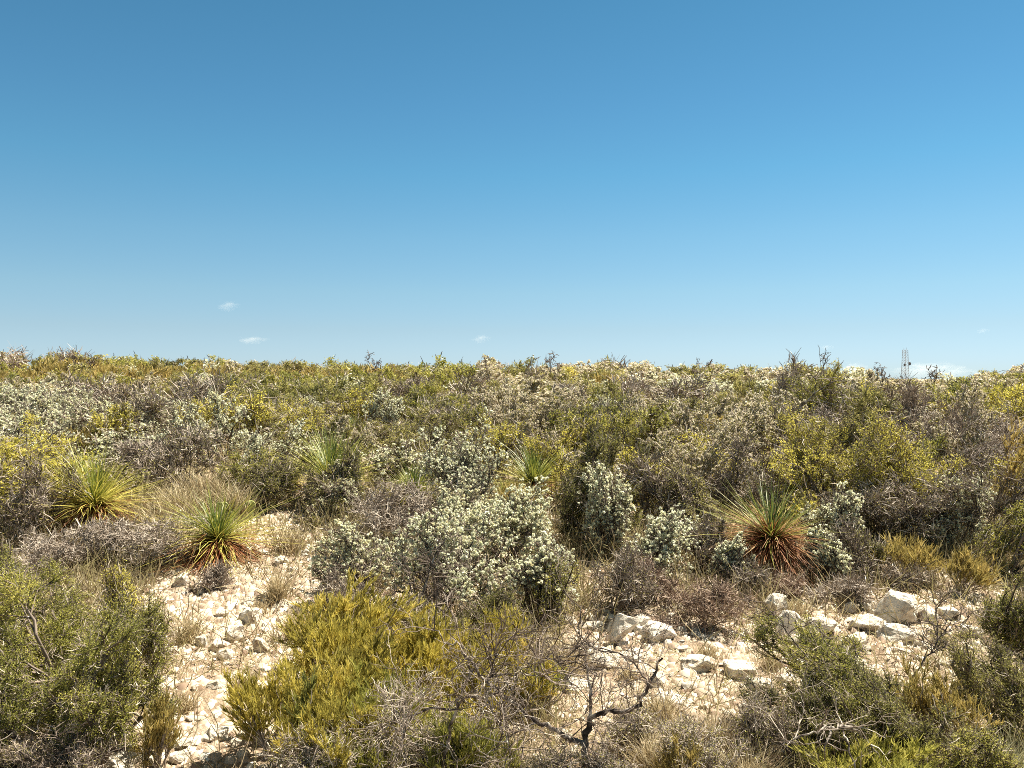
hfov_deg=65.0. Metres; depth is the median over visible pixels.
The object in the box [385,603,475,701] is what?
broom shrub
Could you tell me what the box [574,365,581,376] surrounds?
pale flowering shrub
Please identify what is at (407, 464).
drab shrub
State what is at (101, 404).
white flowering shrub
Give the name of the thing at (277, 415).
drab shrub
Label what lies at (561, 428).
drab shrub
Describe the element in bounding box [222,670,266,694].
grass tuft
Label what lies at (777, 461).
yellow green shrub
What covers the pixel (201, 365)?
rusty shrub
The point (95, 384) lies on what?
bare twig shrub
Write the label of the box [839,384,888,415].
olive shrub
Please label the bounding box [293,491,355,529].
drab shrub
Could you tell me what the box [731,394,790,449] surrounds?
pale flowering shrub
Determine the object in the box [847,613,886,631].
rock
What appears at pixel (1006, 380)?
pale flowering shrub
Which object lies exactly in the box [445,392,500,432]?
olive shrub
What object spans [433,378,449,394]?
olive shrub
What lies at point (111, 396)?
bare twig shrub
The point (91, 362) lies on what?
shrub
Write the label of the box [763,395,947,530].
yellow green shrub
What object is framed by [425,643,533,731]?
broom shrub
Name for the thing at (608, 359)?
dark green shrub
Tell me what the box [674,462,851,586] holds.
sotol
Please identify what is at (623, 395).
olive shrub
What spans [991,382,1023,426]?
yellow green shrub
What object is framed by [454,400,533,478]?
yellow green shrub
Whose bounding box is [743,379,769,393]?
white flowering shrub
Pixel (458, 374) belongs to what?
olive shrub
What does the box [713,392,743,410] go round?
drab shrub
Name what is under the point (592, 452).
dark green shrub
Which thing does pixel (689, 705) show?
rock
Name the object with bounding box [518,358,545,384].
bare twig shrub
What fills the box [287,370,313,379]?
rusty shrub
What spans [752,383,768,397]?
dark green shrub
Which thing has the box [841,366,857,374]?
white flowering shrub
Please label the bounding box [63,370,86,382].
olive shrub
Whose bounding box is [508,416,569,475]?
pale flowering shrub
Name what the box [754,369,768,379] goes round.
pale flowering shrub
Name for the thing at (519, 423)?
yellow green shrub
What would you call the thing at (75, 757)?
bare twig shrub
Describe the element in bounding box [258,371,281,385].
olive shrub
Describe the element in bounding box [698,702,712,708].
cobble
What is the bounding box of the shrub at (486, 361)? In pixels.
[468,357,491,377]
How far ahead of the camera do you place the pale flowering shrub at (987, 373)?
49.62 m
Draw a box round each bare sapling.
[737,582,866,742]
[889,585,999,695]
[942,401,1023,511]
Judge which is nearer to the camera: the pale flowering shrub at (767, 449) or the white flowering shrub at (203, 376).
the pale flowering shrub at (767, 449)
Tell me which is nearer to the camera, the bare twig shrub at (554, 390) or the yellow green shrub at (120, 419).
the yellow green shrub at (120, 419)
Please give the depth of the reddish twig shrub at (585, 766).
4.91 m
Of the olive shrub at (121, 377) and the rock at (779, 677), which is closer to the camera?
the rock at (779, 677)
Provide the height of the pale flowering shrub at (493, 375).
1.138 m
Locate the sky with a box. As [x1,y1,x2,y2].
[0,0,1023,378]
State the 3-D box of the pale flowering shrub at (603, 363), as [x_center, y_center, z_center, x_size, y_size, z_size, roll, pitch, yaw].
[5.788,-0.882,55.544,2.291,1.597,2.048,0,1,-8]
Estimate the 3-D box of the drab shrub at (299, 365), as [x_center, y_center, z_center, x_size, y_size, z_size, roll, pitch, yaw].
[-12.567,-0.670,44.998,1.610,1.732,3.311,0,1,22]
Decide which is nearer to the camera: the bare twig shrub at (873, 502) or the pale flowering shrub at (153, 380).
the bare twig shrub at (873, 502)
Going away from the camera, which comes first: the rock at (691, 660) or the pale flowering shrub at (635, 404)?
the rock at (691, 660)
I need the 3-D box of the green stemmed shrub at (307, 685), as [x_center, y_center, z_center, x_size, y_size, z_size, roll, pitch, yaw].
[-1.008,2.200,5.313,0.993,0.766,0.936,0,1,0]
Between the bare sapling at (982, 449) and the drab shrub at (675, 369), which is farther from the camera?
the drab shrub at (675, 369)
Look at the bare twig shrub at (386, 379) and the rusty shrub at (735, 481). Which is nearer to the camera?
the rusty shrub at (735, 481)
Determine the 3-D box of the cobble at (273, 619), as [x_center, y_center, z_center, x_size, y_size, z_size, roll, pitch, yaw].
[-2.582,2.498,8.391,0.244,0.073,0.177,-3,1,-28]
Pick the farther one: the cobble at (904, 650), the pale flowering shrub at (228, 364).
the pale flowering shrub at (228, 364)
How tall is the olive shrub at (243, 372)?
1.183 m
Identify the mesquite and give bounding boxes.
[772,346,853,439]
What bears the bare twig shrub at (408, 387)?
on the ground
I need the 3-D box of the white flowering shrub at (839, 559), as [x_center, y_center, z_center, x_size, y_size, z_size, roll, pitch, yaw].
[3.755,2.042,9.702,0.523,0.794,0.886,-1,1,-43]
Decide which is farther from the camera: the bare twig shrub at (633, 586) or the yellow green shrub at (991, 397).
the yellow green shrub at (991, 397)
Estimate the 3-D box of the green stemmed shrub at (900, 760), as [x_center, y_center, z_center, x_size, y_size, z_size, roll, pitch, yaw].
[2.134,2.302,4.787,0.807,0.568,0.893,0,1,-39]
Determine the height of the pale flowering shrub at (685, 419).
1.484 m
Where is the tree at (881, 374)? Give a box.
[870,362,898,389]
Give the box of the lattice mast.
[901,348,910,378]
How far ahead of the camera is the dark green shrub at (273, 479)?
13.12 m
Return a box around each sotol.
[0,421,189,546]
[130,478,310,579]
[254,419,397,507]
[285,466,305,491]
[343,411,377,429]
[383,455,437,507]
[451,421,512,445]
[489,477,513,497]
[495,434,566,501]
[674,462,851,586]
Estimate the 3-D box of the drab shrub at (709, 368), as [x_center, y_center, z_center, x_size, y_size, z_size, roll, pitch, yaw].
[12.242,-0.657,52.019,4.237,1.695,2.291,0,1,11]
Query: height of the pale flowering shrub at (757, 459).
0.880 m
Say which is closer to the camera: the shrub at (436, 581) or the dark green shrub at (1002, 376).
the shrub at (436, 581)
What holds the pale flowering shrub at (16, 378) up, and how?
on the ground
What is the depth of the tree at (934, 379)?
33.99 m
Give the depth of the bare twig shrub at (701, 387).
28.19 m
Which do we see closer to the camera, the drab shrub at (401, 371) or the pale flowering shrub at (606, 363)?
the drab shrub at (401, 371)
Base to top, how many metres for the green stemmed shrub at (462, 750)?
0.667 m
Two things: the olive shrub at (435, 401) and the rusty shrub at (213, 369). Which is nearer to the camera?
the olive shrub at (435, 401)
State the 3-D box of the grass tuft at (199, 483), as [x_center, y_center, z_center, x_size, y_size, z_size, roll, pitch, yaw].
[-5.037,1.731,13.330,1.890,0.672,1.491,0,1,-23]
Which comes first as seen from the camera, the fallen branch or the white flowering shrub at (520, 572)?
the fallen branch
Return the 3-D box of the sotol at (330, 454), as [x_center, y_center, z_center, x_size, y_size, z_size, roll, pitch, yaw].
[-3.246,1.266,13.950,2.983,1.610,2.789,0,1,29]
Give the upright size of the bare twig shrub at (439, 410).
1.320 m
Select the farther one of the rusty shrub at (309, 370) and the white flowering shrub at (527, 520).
the rusty shrub at (309, 370)
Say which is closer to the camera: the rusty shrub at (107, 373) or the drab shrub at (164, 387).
the drab shrub at (164, 387)
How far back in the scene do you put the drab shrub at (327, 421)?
19.27 m
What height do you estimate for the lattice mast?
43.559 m
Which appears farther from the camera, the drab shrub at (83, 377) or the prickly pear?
the drab shrub at (83, 377)
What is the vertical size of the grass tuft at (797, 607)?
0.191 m
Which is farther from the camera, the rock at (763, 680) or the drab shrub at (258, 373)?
the drab shrub at (258, 373)
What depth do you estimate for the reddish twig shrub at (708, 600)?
8.13 m
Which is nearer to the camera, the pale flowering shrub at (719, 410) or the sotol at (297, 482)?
the sotol at (297, 482)
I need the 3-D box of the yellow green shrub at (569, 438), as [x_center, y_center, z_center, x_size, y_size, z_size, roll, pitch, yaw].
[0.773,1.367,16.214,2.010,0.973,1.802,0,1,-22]
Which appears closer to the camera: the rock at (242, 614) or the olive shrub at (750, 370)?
the rock at (242, 614)
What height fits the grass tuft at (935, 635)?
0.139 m
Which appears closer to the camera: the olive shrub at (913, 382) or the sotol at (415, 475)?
the sotol at (415, 475)
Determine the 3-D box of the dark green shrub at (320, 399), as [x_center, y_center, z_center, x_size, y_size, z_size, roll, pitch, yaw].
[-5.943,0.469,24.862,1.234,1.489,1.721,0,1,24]
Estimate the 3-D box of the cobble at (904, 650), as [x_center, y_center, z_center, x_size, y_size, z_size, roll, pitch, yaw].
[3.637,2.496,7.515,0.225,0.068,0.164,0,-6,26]
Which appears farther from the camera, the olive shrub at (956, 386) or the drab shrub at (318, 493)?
the olive shrub at (956, 386)
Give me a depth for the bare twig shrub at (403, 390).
28.84 m
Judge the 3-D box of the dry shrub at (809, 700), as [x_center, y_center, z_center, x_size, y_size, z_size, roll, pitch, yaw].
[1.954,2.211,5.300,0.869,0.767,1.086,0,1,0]
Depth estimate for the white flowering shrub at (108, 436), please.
16.13 m
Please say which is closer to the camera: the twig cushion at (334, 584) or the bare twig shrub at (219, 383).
the twig cushion at (334, 584)
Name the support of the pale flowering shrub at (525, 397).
on the ground
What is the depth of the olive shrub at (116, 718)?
5.13 m
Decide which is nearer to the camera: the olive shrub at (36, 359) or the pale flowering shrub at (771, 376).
the pale flowering shrub at (771, 376)
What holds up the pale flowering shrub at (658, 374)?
on the ground
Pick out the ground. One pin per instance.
(693, 643)
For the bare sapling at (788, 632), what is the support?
on the ground
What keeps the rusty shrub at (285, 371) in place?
on the ground
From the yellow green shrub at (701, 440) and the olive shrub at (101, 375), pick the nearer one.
the yellow green shrub at (701, 440)
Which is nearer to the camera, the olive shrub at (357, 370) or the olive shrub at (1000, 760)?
the olive shrub at (1000, 760)
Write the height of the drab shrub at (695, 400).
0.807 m
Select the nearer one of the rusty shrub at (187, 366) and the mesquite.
the mesquite
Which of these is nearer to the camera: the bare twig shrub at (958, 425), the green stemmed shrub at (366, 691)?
the green stemmed shrub at (366, 691)
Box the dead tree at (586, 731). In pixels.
[372,542,688,767]
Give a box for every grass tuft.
[110,466,174,492]
[113,499,190,532]
[129,480,212,520]
[155,467,248,508]
[158,685,209,714]
[166,612,218,644]
[195,482,269,519]
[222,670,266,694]
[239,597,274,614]
[247,561,317,605]
[264,600,324,640]
[269,525,320,555]
[470,741,564,767]
[527,631,612,677]
[609,664,644,682]
[611,720,670,767]
[628,682,705,727]
[655,697,772,767]
[692,642,729,660]
[714,733,803,767]
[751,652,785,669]
[787,598,832,617]
[830,593,857,607]
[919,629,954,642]
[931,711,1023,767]
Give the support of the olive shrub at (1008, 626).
on the ground
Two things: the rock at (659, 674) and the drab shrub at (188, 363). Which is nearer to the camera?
the rock at (659, 674)
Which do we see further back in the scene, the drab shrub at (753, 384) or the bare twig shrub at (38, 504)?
the drab shrub at (753, 384)
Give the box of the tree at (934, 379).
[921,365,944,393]
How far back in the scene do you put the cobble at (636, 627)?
8.07 m
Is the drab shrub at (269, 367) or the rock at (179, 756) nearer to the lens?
the rock at (179, 756)
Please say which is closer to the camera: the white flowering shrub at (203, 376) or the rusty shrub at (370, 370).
the white flowering shrub at (203, 376)
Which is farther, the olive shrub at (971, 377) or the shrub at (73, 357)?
the olive shrub at (971, 377)
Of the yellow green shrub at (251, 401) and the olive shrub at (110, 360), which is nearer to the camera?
the yellow green shrub at (251, 401)
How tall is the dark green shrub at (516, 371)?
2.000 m
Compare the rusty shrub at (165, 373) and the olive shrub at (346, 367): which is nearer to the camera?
the olive shrub at (346, 367)
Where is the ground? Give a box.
[5,373,1022,767]
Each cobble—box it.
[178,737,197,746]
[181,677,195,682]
[186,715,196,721]
[204,724,228,741]
[255,549,270,554]
[259,626,275,633]
[261,618,275,622]
[581,621,604,629]
[617,648,642,660]
[633,625,641,633]
[675,645,690,650]
[681,681,696,689]
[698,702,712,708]
[707,634,715,640]
[736,642,746,649]
[889,647,912,654]
[912,640,932,649]
[935,659,950,668]
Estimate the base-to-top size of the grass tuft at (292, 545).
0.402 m
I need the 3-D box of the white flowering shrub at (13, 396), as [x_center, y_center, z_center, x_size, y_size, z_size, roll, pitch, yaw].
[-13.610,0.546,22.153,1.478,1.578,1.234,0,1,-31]
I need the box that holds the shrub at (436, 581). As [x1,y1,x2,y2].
[313,501,479,616]
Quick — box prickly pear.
[210,500,255,519]
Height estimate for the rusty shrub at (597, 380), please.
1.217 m
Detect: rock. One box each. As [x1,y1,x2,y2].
[103,745,142,767]
[169,749,191,763]
[173,572,189,586]
[195,633,209,647]
[201,735,211,741]
[205,679,226,689]
[208,638,228,652]
[215,609,228,616]
[216,649,233,658]
[227,624,244,642]
[238,607,262,624]
[252,637,268,652]
[274,556,287,565]
[563,676,588,691]
[582,645,620,667]
[607,613,637,643]
[634,613,651,625]
[641,620,676,642]
[650,692,696,712]
[651,671,665,686]
[680,654,716,671]
[723,659,756,680]
[746,676,773,689]
[765,593,787,617]
[775,610,804,635]
[775,673,796,683]
[804,616,836,634]
[842,602,859,612]
[843,632,869,650]
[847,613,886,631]
[860,600,876,612]
[873,589,917,623]
[877,623,916,644]
[917,604,938,621]
[937,605,958,619]
[960,624,983,637]
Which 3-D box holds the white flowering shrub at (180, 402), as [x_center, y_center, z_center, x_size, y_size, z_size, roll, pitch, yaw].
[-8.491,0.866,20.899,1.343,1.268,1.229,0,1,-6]
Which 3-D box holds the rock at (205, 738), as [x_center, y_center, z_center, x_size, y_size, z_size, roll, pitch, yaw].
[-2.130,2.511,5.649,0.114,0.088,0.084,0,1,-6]
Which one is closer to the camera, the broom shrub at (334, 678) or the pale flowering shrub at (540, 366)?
the broom shrub at (334, 678)
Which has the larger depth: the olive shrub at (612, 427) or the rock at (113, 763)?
the olive shrub at (612, 427)
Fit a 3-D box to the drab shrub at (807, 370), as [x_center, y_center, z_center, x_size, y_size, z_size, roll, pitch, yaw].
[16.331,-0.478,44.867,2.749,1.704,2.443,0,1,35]
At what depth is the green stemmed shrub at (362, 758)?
4.70 m
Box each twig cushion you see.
[95,433,185,482]
[180,558,236,593]
[305,562,370,617]
[792,567,887,609]
[877,560,947,594]
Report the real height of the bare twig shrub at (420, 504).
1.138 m
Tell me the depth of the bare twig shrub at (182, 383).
29.39 m
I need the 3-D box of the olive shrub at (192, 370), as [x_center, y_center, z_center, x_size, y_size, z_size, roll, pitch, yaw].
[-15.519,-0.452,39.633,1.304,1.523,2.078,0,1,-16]
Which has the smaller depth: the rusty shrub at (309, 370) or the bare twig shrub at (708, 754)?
the bare twig shrub at (708, 754)
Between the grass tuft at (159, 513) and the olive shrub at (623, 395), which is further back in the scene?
the olive shrub at (623, 395)
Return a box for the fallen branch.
[735,680,929,767]
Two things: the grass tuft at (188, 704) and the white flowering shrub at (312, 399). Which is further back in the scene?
the white flowering shrub at (312, 399)
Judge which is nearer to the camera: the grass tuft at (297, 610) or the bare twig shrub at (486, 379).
the grass tuft at (297, 610)
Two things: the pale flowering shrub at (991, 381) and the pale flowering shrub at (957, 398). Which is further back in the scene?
the pale flowering shrub at (991, 381)
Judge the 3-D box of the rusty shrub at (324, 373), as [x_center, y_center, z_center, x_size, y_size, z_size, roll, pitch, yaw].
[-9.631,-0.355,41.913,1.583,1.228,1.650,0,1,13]
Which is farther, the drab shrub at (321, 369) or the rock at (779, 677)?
the drab shrub at (321, 369)
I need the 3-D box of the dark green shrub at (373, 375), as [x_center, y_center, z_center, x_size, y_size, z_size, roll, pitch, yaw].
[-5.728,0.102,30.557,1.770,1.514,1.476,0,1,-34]
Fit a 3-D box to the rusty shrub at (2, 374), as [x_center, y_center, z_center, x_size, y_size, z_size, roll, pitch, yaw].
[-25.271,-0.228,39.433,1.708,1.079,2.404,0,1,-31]
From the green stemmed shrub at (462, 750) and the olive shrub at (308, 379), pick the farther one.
the olive shrub at (308, 379)
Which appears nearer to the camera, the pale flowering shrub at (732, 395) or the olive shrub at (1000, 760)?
the olive shrub at (1000, 760)
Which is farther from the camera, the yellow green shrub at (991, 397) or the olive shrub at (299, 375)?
the olive shrub at (299, 375)
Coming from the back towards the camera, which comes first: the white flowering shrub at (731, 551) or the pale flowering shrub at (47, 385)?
the pale flowering shrub at (47, 385)
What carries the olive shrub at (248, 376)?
on the ground
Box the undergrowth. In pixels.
[0,380,1023,767]
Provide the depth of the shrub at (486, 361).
43.85 m
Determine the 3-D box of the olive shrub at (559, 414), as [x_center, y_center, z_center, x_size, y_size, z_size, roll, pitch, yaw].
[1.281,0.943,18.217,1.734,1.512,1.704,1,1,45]
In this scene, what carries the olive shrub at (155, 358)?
on the ground
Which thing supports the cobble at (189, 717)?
on the ground
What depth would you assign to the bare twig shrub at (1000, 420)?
18.19 m
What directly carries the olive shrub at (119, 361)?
on the ground
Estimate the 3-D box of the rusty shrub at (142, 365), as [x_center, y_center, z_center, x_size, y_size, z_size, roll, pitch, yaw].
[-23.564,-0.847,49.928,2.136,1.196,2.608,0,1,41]
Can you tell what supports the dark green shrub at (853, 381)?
on the ground
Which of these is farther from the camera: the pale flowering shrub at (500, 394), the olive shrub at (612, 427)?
the pale flowering shrub at (500, 394)
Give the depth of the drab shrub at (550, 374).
40.56 m
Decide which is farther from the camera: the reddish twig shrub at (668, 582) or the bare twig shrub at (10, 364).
the bare twig shrub at (10, 364)
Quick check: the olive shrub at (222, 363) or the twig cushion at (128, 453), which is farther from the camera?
the olive shrub at (222, 363)
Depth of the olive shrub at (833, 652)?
5.89 m
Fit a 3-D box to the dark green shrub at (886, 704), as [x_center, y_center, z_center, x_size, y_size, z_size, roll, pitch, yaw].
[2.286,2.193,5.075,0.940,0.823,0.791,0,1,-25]
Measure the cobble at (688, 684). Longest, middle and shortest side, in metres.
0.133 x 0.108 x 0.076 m
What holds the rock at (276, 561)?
on the ground
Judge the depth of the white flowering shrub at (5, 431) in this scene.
17.09 m
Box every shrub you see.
[0,340,35,368]
[0,352,25,369]
[0,361,17,373]
[0,368,25,375]
[0,369,9,377]
[0,376,47,413]
[0,381,28,401]
[0,381,43,401]
[0,388,78,442]
[0,391,51,423]
[0,398,31,434]
[0,403,63,443]
[0,407,79,480]
[0,417,92,483]
[0,428,113,525]
[0,444,92,547]
[0,516,118,582]
[0,532,37,595]
[0,537,115,739]
[0,595,172,767]
[0,717,124,767]
[5,370,23,384]
[6,372,44,387]
[10,363,34,372]
[10,367,37,383]
[12,377,51,393]
[15,382,48,406]
[20,367,44,380]
[25,355,63,378]
[28,355,51,372]
[31,390,120,411]
[32,633,182,767]
[38,371,68,387]
[39,362,69,378]
[40,362,54,375]
[40,373,72,386]
[42,380,81,390]
[44,388,80,427]
[46,347,71,359]
[46,352,101,366]
[47,375,98,412]
[47,390,144,450]
[52,344,101,363]
[53,455,157,514]
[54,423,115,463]
[56,373,120,403]
[57,366,103,392]
[57,368,104,380]
[59,352,84,369]
[59,361,81,370]
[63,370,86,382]
[68,360,92,373]
[70,356,109,369]
[70,412,169,460]
[71,439,140,465]
[74,375,105,389]
[79,381,119,414]
[79,397,145,450]
[81,370,119,388]
[83,504,214,569]
[85,352,107,370]
[86,354,108,364]
[87,396,119,430]
[90,556,147,636]
[91,363,129,380]
[92,369,133,379]
[94,387,124,405]
[95,377,123,404]
[95,582,177,693]
[99,357,115,365]
[99,370,130,389]
[105,371,122,391]
[109,356,140,367]
[112,356,137,365]
[112,374,152,403]
[116,362,149,372]
[117,361,136,372]
[118,417,229,489]
[120,366,147,385]
[120,397,144,407]
[124,378,174,431]
[124,411,170,439]
[126,686,184,767]
[131,352,148,363]
[131,370,166,392]
[131,383,169,399]
[134,375,166,385]
[135,395,172,411]
[136,368,152,377]
[138,364,165,376]
[141,402,174,431]
[143,355,167,366]
[147,380,174,396]
[149,358,164,371]
[149,400,218,473]
[151,365,174,380]
[160,393,205,429]
[162,368,207,395]
[163,398,182,432]
[164,357,186,366]
[164,379,225,403]
[164,387,231,442]
[166,365,184,373]
[168,387,203,410]
[169,370,193,385]
[172,363,189,370]
[180,371,204,398]
[181,386,265,461]
[182,375,279,438]
[183,358,203,366]
[183,361,206,375]
[185,360,220,369]
[189,367,241,401]
[198,376,229,419]
[199,372,212,385]
[201,360,222,371]
[204,364,241,373]
[207,354,222,363]
[207,365,238,378]
[207,435,279,494]
[216,374,268,399]
[216,660,300,765]
[218,371,235,378]
[219,358,230,367]
[223,359,242,376]
[225,361,257,372]
[226,372,269,387]
[230,392,273,443]
[233,386,275,407]
[233,401,280,432]
[234,415,314,467]
[235,452,315,512]
[237,363,251,369]
[238,368,254,378]
[240,374,260,393]
[241,372,257,380]
[242,381,295,412]
[245,359,267,365]
[246,365,261,378]
[248,389,282,413]
[250,409,295,433]
[252,361,264,372]
[254,360,282,374]
[255,383,287,399]
[257,713,376,767]
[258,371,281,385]
[258,383,284,390]
[259,363,276,375]
[262,417,365,467]
[263,398,296,415]
[265,683,404,767]
[266,567,446,687]
[266,645,374,764]
[269,361,291,373]
[270,368,300,376]
[271,370,302,386]
[273,393,315,421]
[274,377,323,402]
[277,357,309,372]
[278,378,294,389]
[278,402,322,437]
[279,619,466,724]
[282,657,434,758]
[283,362,326,370]
[283,404,350,440]
[283,412,344,438]
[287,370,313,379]
[288,396,332,419]
[289,467,370,513]
[293,371,312,382]
[293,380,319,400]
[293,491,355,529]
[297,393,333,414]
[297,612,393,680]
[301,364,319,377]
[301,369,325,384]
[301,376,313,385]
[303,376,346,405]
[303,453,356,508]
[306,472,366,517]
[306,515,398,595]
[307,375,334,385]
[307,378,335,394]
[307,672,420,767]
[309,439,373,480]
[313,364,332,372]
[313,410,372,451]
[313,501,479,616]
[314,366,343,376]
[316,355,350,367]
[317,399,341,417]
[320,702,398,767]
[321,368,349,378]
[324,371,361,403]
[324,583,369,630]
[325,375,362,390]
[327,409,380,457]
[330,393,382,422]
[334,371,344,379]
[336,440,368,512]
[337,365,366,380]
[342,381,382,427]
[344,473,447,539]
[345,581,572,767]
[346,675,451,767]
[347,367,384,390]
[350,362,369,376]
[351,370,390,387]
[353,362,404,376]
[356,386,399,418]
[356,425,448,485]
[357,380,404,400]
[357,419,435,479]
[358,373,391,396]
[362,386,406,430]
[365,352,381,371]
[368,418,406,448]
[371,503,519,610]
[374,363,399,384]
[375,589,449,650]
[380,402,469,448]
[381,363,407,373]
[383,376,401,387]
[383,377,406,396]
[385,392,443,418]
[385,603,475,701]
[386,382,428,403]
[389,380,410,392]
[389,458,453,498]
[390,372,425,395]
[394,691,500,767]
[395,366,410,377]
[399,364,459,380]
[399,384,428,420]
[400,396,428,424]
[402,391,468,416]
[403,374,437,384]
[404,395,436,422]
[405,362,443,384]
[407,694,523,767]
[411,398,521,507]
[412,356,428,374]
[412,373,434,394]
[414,378,439,398]
[419,469,504,537]
[421,396,459,423]
[424,391,460,404]
[425,405,459,450]
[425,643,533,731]
[429,444,479,482]
[430,429,472,459]
[432,352,479,381]
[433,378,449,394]
[435,366,455,388]
[435,473,556,570]
[437,398,468,412]
[438,379,468,395]
[442,391,469,408]
[443,580,539,649]
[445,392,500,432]
[446,628,558,715]
[447,368,489,396]
[450,363,467,380]
[452,391,479,407]
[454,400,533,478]
[457,529,588,609]
[459,385,502,430]
[467,374,503,393]
[468,357,491,377]
[474,365,502,384]
[474,601,532,658]
[475,358,504,367]
[476,360,500,371]
[477,353,501,370]
[477,383,490,393]
[479,395,531,427]
[481,376,508,391]
[486,369,506,378]
[488,374,521,413]
[491,419,538,457]
[494,385,588,439]
[494,477,536,505]
[496,355,538,378]
[502,364,521,372]
[502,384,541,411]
[505,372,524,377]
[505,376,547,400]
[505,651,571,715]
[508,378,523,385]
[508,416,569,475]
[509,736,592,767]
[510,430,586,470]
[511,374,526,384]
[516,386,575,409]
[517,425,569,489]
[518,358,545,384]
[527,396,569,437]
[529,546,583,635]
[534,386,553,405]
[537,364,553,370]
[540,368,562,385]
[540,381,573,401]
[540,396,598,439]
[542,417,591,440]
[544,350,560,372]
[544,369,571,382]
[546,438,621,508]
[547,462,648,545]
[552,363,570,373]
[554,378,577,400]
[556,406,609,454]
[557,414,662,513]
[559,377,580,387]
[561,363,578,377]
[562,445,636,483]
[565,377,586,383]
[565,382,588,400]
[565,439,585,464]
[567,386,592,407]
[568,379,590,387]
[569,395,601,408]
[570,741,642,767]
[572,359,593,367]
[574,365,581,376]
[575,398,683,456]
[576,453,638,558]
[577,741,633,767]
[579,700,688,759]
[580,360,606,375]
[580,397,653,425]
[582,363,614,374]
[582,368,604,380]
[584,380,607,397]
[585,387,623,401]
[586,398,642,472]
[587,387,654,422]
[588,541,665,616]
[589,392,617,416]
[590,375,627,404]
[591,369,619,383]
[594,354,637,370]
[597,356,619,369]
[600,370,619,380]
[600,375,649,403]
[603,361,617,370]
[604,364,635,374]
[607,371,646,395]
[610,438,675,522]
[615,392,646,422]
[619,363,655,377]
[619,369,659,399]
[620,548,683,611]
[621,446,703,525]
[623,501,705,578]
[631,360,653,372]
[632,389,645,401]
[637,414,767,485]
[638,370,659,387]
[640,397,654,413]
[642,704,771,767]
[643,385,694,403]
[645,366,668,380]
[645,378,659,393]
[645,384,681,399]
[645,573,761,637]
[650,391,686,414]
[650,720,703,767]
[652,402,710,453]
[654,462,730,526]
[655,378,665,392]
[658,370,714,400]
[662,391,708,441]
[666,363,690,372]
[668,373,680,379]
[672,366,684,374]
[676,368,704,382]
[676,426,768,478]
[678,362,732,375]
[680,397,732,432]
[681,509,732,576]
[682,396,702,406]
[683,372,730,409]
[690,411,730,434]
[690,424,785,516]
[691,390,780,467]
[694,371,752,383]
[703,363,722,377]
[703,472,765,495]
[706,388,738,407]
[706,528,760,579]
[711,378,728,391]
[711,393,745,423]
[712,552,783,597]
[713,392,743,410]
[719,380,738,393]
[721,363,735,375]
[724,686,806,767]
[725,447,769,466]
[726,389,753,404]
[728,377,754,399]
[728,377,771,400]
[731,364,757,373]
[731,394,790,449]
[731,604,932,749]
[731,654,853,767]
[733,370,760,381]
[739,364,753,376]
[739,437,822,501]
[741,446,784,475]
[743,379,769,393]
[745,379,812,456]
[751,446,839,491]
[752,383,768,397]
[752,467,993,542]
[752,567,809,601]
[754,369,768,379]
[755,455,846,502]
[757,371,768,380]
[760,384,770,396]
[762,367,782,380]
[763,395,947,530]
[766,348,807,406]
[767,377,813,395]
[775,361,826,375]
[776,381,915,465]
[776,489,809,519]
[785,358,857,430]
[786,726,963,767]
[790,522,853,583]
[792,481,868,543]
[800,398,852,450]
[802,371,822,379]
[804,649,977,767]
[821,525,892,575]
[823,370,854,399]
[824,510,886,586]
[830,380,873,423]
[832,397,977,538]
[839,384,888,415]
[840,438,893,518]
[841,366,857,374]
[842,373,868,385]
[846,372,903,412]
[846,377,885,391]
[851,367,866,376]
[861,368,880,380]
[869,529,952,573]
[871,370,950,427]
[888,649,1004,752]
[890,426,930,462]
[890,427,1023,537]
[892,428,952,484]
[893,402,959,440]
[898,378,927,388]
[906,380,1001,477]
[908,418,958,463]
[910,720,1023,767]
[916,468,997,553]
[919,377,995,409]
[919,610,1023,747]
[921,395,952,418]
[932,544,1008,594]
[934,381,991,423]
[935,372,955,387]
[939,388,993,404]
[940,380,971,401]
[940,387,993,442]
[942,403,1023,447]
[944,374,970,386]
[944,445,1003,487]
[951,431,1023,478]
[959,496,1023,579]
[964,370,1001,381]
[967,378,994,387]
[971,368,1000,375]
[971,375,997,381]
[971,565,1023,674]
[972,373,989,379]
[973,372,996,379]
[975,377,994,387]
[978,420,1017,467]
[980,382,990,392]
[982,380,1013,395]
[983,413,1023,523]
[984,395,1016,416]
[984,443,1023,510]
[986,387,996,409]
[987,380,1009,403]
[987,406,1023,429]
[990,378,1023,404]
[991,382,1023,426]
[992,378,1023,388]
[993,372,1011,379]
[1002,363,1023,374]
[1007,368,1022,374]
[1007,370,1018,377]
[1009,377,1022,384]
[1011,370,1023,384]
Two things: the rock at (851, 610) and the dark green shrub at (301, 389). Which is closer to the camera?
the rock at (851, 610)
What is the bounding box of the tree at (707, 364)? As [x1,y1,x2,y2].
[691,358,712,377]
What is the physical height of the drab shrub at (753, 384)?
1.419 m
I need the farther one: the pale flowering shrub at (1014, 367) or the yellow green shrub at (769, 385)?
the pale flowering shrub at (1014, 367)
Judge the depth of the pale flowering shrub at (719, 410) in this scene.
20.73 m
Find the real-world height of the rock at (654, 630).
0.243 m
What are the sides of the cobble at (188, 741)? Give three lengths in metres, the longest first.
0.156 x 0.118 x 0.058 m
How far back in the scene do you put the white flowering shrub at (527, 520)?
10.18 m
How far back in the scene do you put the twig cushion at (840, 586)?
8.89 m
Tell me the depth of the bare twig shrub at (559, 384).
29.14 m

